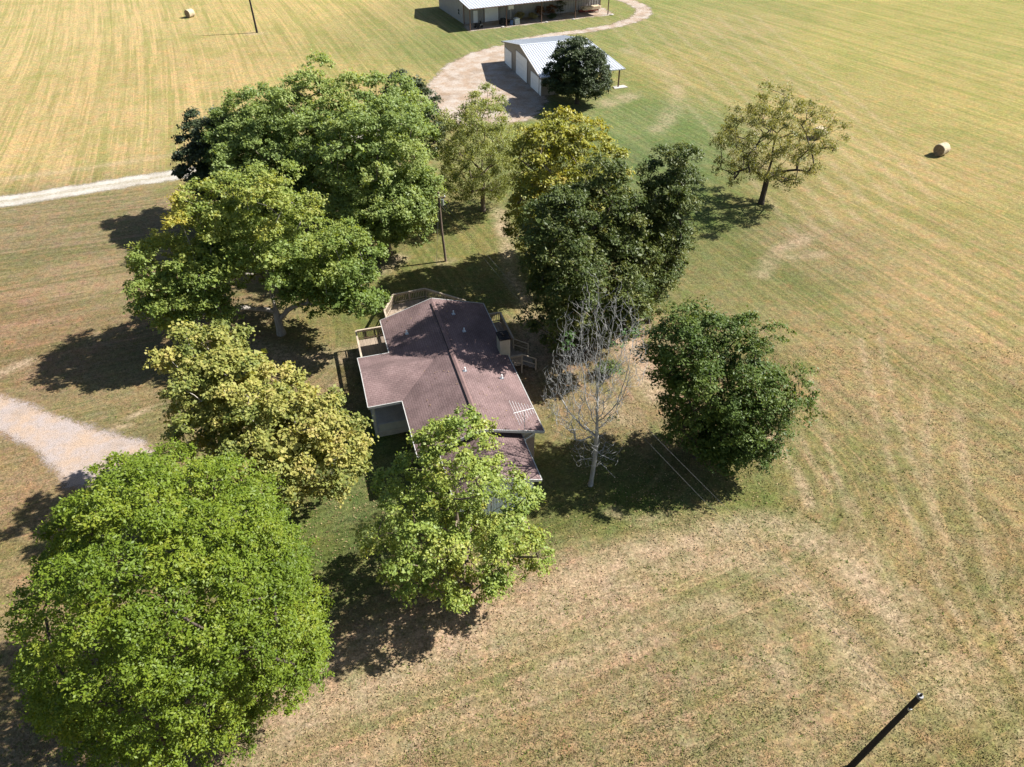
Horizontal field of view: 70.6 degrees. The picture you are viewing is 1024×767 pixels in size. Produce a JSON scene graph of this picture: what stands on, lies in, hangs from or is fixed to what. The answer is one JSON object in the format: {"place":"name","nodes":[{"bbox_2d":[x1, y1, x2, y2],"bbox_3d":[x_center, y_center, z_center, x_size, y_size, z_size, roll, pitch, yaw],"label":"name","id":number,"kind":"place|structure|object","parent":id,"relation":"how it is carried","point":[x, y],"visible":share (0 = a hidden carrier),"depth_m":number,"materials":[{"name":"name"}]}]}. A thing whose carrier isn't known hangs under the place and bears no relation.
{"place":"outdoors","nodes":[
{"label":"outdoors","id":0,"kind":"place"},
{"bbox_2d":[0,123,401,206],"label":"gravel driveway","id":1,"kind":"structure","parent":0,"point":[66,191],"depth_m":84.84,"materials":[{"name":"beige gravel"}]},
{"bbox_2d":[474,21,482,28],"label":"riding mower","id":2,"kind":"object","parent":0,"point":[478,25],"visible":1,"depth_m":138.81,"materials":[{"name":"metal"}]},
{"bbox_2d":[499,18,507,24],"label":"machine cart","id":3,"kind":"object","parent":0,"point":[502,21],"visible":0.98,"depth_m":140.41,"materials":[{"name":"metal"}]},
{"bbox_2d":[0,0,1023,766],"bbox_3d":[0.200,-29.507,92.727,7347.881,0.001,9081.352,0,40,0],"label":"ground","id":4,"kind":"structure","parent":0,"point":[890,220],"depth_m":59.83,"materials":[{"name":"green plant"}]},
{"bbox_2d":[0,394,154,489],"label":"gravel parking","id":5,"kind":"structure","parent":4,"relation":"on","point":[64,445],"depth_m":52.60,"materials":[{"name":"beige gravel"}]},
{"bbox_2d":[0,432,336,766],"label":"oak tree","id":6,"kind":"object","parent":4,"relation":"on","point":[80,552],"visible":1,"depth_m":29.09,"materials":[{"name":"green plant"}]},
{"bbox_2d":[184,8,194,17],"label":"hay bale","id":7,"kind":"object","parent":4,"relation":"on","point":[189,13],"visible":1,"depth_m":144.58},
{"bbox_2d":[168,105,246,207],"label":"shade tree","id":8,"kind":"object","parent":4,"relation":"on","point":[191,152],"visible":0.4,"depth_m":72.83,"materials":[{"name":"green plant"}]},
{"bbox_2d":[249,0,257,32],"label":"utility pole","id":9,"kind":"object","parent":4,"relation":"on","point":[253,16],"visible":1,"depth_m":134.85,"materials":[{"name":"brown wood"}]},
{"bbox_2d":[117,159,392,336],"bbox_3d":[-19.896,-10.325,58.345,21.103,15.120,13.731,0,40,0],"label":"maple tree","id":10,"kind":"object","parent":4,"relation":"on","point":[213,263],"visible":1,"depth_m":55.20,"materials":[{"name":"green plant"}]},
{"bbox_2d":[142,317,378,525],"bbox_3d":[-14.800,3.192,43.972,13.853,12.889,11.696,0,40,0],"label":"sycamore tree","id":11,"kind":"object","parent":4,"relation":"on","point":[206,393],"visible":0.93,"depth_m":41.97,"materials":[{"name":"yellow plant"}]},
{"bbox_2d":[197,81,328,227],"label":"maple tree","id":12,"kind":"object","parent":4,"relation":"on","point":[222,160],"visible":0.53,"depth_m":69.25,"materials":[{"name":"green plant"}]},
{"bbox_2d":[234,49,442,214],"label":"maple tree","id":13,"kind":"object","parent":4,"relation":"on","point":[325,113],"visible":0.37,"depth_m":69.65,"materials":[{"name":"green plant"}]},
{"bbox_2d":[355,326,387,356],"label":"wooden deck","id":14,"kind":"structure","parent":4,"relation":"on","point":[368,346],"depth_m":59.95,"materials":[{"name":"beige wood"}]},
{"bbox_2d":[309,93,447,253],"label":"maple tree","id":15,"kind":"object","parent":4,"relation":"on","point":[385,204],"visible":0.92,"depth_m":65.57,"materials":[{"name":"green plant"}]},
{"bbox_2d":[378,68,447,164],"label":"shade tree","id":16,"kind":"object","parent":4,"relation":"on","point":[420,85],"visible":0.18,"depth_m":82.66,"materials":[{"name":"green plant"}]},
{"bbox_2d":[435,192,446,263],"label":"utility pole","id":17,"kind":"object","parent":4,"relation":"on","point":[441,228],"visible":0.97,"depth_m":69.57,"materials":[{"name":"wood"}]},
{"bbox_2d":[8,208,890,766],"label":"fallen leaves","id":18,"kind":"object","parent":4,"relation":"on","point":[518,564],"visible":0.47,"depth_m":43.89,"materials":[{"name":"brown plant"}]},
{"bbox_2d":[357,298,544,515],"bbox_3d":[-4.762,1.014,52.464,11.325,5.000,20.060,-11,41,-13],"label":"farmhouse","id":19,"kind":"object","parent":4,"relation":"on","point":[475,365],"visible":0.69,"depth_m":52.07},
{"bbox_2d":[384,288,465,317],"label":"wooden deck","id":20,"kind":"structure","parent":19,"relation":"attached to","point":[396,308],"depth_m":64.42,"materials":[{"name":"beige wood"}]},
{"bbox_2d":[349,403,557,614],"bbox_3d":[-3.078,6.949,39.036,11.105,13.475,9.448,0,40,0],"label":"sweetgum tree","id":21,"kind":"object","parent":4,"relation":"on","point":[457,536],"visible":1,"depth_m":37.61,"materials":[{"name":"green plant"}]},
{"bbox_2d":[430,82,529,211],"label":"elm tree","id":22,"kind":"object","parent":4,"relation":"on","point":[469,116],"visible":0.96,"depth_m":74.32,"materials":[{"name":"green plant"}]},
{"bbox_2d":[421,44,548,125],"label":"dirt apron","id":23,"kind":"object","parent":4,"relation":"on","point":[454,83],"visible":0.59,"depth_m":112.81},
{"bbox_2d":[489,312,536,372],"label":"wooden deck","id":24,"kind":"structure","parent":4,"relation":"on","point":[517,358],"depth_m":59.49,"materials":[{"name":"beige wood"}]},
{"bbox_2d":[509,401,533,436],"bbox_3d":[0.753,3.869,48.687,1.373,5.482,2.500,-11,41,-13],"label":"television aerial","id":25,"kind":"object","parent":4,"relation":"on","point":[523,414],"visible":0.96,"depth_m":47.07,"materials":[{"name":"metal"}]},
{"bbox_2d":[439,0,608,30],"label":"workshop barn","id":26,"kind":"structure","parent":4,"relation":"on","point":[468,11],"depth_m":142.53,"materials":[{"name":"grey metal"}]},
{"bbox_2d":[473,11,477,22],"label":"entry door","id":27,"kind":"structure","parent":26,"relation":"in","point":[475,13],"depth_m":141.25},
{"bbox_2d":[484,7,498,21],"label":"roll up door","id":28,"kind":"structure","parent":26,"relation":"in","point":[490,14],"depth_m":142.20,"materials":[{"name":"white metal"}]},
{"bbox_2d":[501,35,627,95],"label":"garage","id":29,"kind":"structure","parent":4,"relation":"on","point":[525,60],"depth_m":112.54,"materials":[{"name":"beige metal"}]},
{"bbox_2d":[504,46,511,68],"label":"garage door","id":30,"kind":"structure","parent":29,"relation":"in","point":[507,54],"depth_m":119.95,"materials":[{"name":"beige metal"}]},
{"bbox_2d":[516,51,527,82],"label":"garage door","id":31,"kind":"structure","parent":29,"relation":"in","point":[521,62],"depth_m":114.57,"materials":[{"name":"beige metal"}]},
{"bbox_2d":[530,70,539,93],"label":"garage door","id":32,"kind":"structure","parent":29,"relation":"in","point":[534,79],"depth_m":110.64,"materials":[{"name":"beige metal"}]},
{"bbox_2d":[539,79,540,95],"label":"side door","id":33,"kind":"structure","parent":29,"relation":"in","point":[539,79],"depth_m":108.98,"materials":[{"name":"white metal"}]},
{"bbox_2d":[496,105,634,252],"bbox_3d":[4.701,-16.565,65.179,12.453,15.903,12.436,0,40,0],"label":"hickory tree","id":34,"kind":"object","parent":4,"relation":"on","point":[565,144],"visible":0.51,"depth_m":61.43,"materials":[{"name":"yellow plant"}]},
{"bbox_2d":[540,35,614,103],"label":"holly tree","id":35,"kind":"object","parent":4,"relation":"on","point":[568,64],"visible":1,"depth_m":101.99,"materials":[{"name":"green plant"}]},
{"bbox_2d":[510,151,672,360],"bbox_3d":[6.129,-9.047,55.703,12.678,16.554,12.969,0,40,0],"label":"magnolia tree","id":36,"kind":"object","parent":4,"relation":"on","point":[576,255],"visible":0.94,"depth_m":52.98,"materials":[{"name":"green plant"}]},
{"bbox_2d":[541,273,649,486],"bbox_3d":[4.880,0.887,43.997,6.326,16.403,5.374,0,40,0],"label":"bare tree","id":37,"kind":"object","parent":4,"relation":"on","point":[594,460],"visible":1,"depth_m":43.04,"materials":[{"name":"grey plant"}]},
{"bbox_2d":[594,358,621,374],"bbox_3d":[7.673,-1.189,58.115,2.305,1.418,2.148,0,40,0],"label":"shrub","id":38,"kind":"object","parent":4,"relation":"on","point":[609,365],"visible":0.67,"depth_m":57.80,"materials":[{"name":"green plant"}]},
{"bbox_2d":[624,140,707,323],"bbox_3d":[11.895,-11.514,58.538,7.271,16.705,7.659,0,40,0],"label":"magnolia tree","id":39,"kind":"object","parent":4,"relation":"on","point":[678,204],"visible":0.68,"depth_m":55.86,"materials":[{"name":"green plant"}]},
{"bbox_2d":[629,294,826,479],"bbox_3d":[14.025,0.403,47.498,12.504,12.628,8.764,20,44,22],"label":"pecan tree","id":40,"kind":"object","parent":4,"relation":"on","point":[728,430],"visible":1,"depth_m":46.04,"materials":[{"name":"green plant"}]},
{"bbox_2d":[708,77,852,204],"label":"pecan tree","id":41,"kind":"object","parent":4,"relation":"on","point":[752,165],"visible":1,"depth_m":75.82,"materials":[{"name":"green plant"}]},
{"bbox_2d":[811,126,825,138],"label":"hay bale","id":42,"kind":"object","parent":4,"relation":"on","point":[814,136],"visible":0.24,"depth_m":95.92},
{"bbox_2d":[847,693,923,766],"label":"utility pole","id":43,"kind":"object","parent":4,"relation":"on","point":[865,751],"visible":1,"depth_m":32.69,"materials":[{"name":"wood"}]},
{"bbox_2d":[441,205,882,679],"bbox_3d":[5.191,-1.091,50.081,0.011,1.443,53.810,-18,43,-20],"label":"overhead wire","id":44,"kind":"object","parent":43,"relation":"attached to","point":[686,482],"visible":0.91,"depth_m":40.77,"materials":[{"name":"metal"}]},
{"bbox_2d":[439,197,913,687],"bbox_3d":[5.250,-1.695,49.574,0.011,1.385,53.864,-18,43,-20],"label":"overhead wire","id":45,"kind":"object","parent":43,"relation":"attached to","point":[747,528],"visible":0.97,"depth_m":38.13,"materials":[{"name":"metal"}]},
{"bbox_2d":[933,142,950,155],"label":"hay bale","id":46,"kind":"object","parent":4,"relation":"on","point":[941,149],"visible":1,"depth_m":91.50},
{"bbox_2d":[463,7,613,31],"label":"dirt floor","id":47,"kind":"structure","parent":0,"point":[602,11],"depth_m":144.02,"materials":[{"name":"brown soil"}]},
{"bbox_2d":[508,5,513,22],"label":"basketball hoop","id":48,"kind":"object","parent":47,"relation":"on","point":[510,7],"visible":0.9,"depth_m":140.65,"materials":[{"name":"metal"}]},
{"bbox_2d":[513,17,519,24],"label":"water tote","id":49,"kind":"object","parent":47,"relation":"on","point":[516,20],"visible":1,"depth_m":140.66,"materials":[{"name":"white plastic"}]},
{"bbox_2d":[514,11,524,18],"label":"shrub","id":50,"kind":"object","parent":47,"relation":"on","point":[520,14],"visible":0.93,"depth_m":142.74,"materials":[{"name":"green plant"}]},
{"bbox_2d":[528,12,536,18],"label":"shrub","id":51,"kind":"object","parent":47,"relation":"on","point":[533,15],"visible":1,"depth_m":143.41,"materials":[{"name":"green plant"}]},
{"bbox_2d":[536,5,544,16],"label":"shrub","id":52,"kind":"object","parent":47,"relation":"on","point":[538,8],"visible":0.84,"depth_m":144.47,"materials":[{"name":"green plant"}]},
{"bbox_2d":[546,4,556,13],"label":"shrub","id":53,"kind":"object","parent":47,"relation":"on","point":[549,8],"visible":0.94,"depth_m":145.22,"materials":[{"name":"green plant"}]},
{"bbox_2d":[547,13,556,18],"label":"shrub","id":54,"kind":"object","parent":47,"relation":"on","point":[552,15],"visible":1,"depth_m":143.57,"materials":[{"name":"green plant"}]},
{"bbox_2d":[556,0,566,14],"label":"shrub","id":55,"kind":"object","parent":47,"relation":"on","point":[560,2],"visible":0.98,"depth_m":145.71,"materials":[{"name":"green plant"}]},
{"bbox_2d":[578,5,600,12],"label":"lumber stack","id":56,"kind":"object","parent":47,"relation":"on","point":[590,8],"visible":1,"depth_m":147.64,"materials":[{"name":"brown wood"}]},
{"bbox_2d":[513,0,651,39],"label":"dirt track","id":57,"kind":"structure","parent":0,"point":[643,11],"depth_m":142.23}
]}

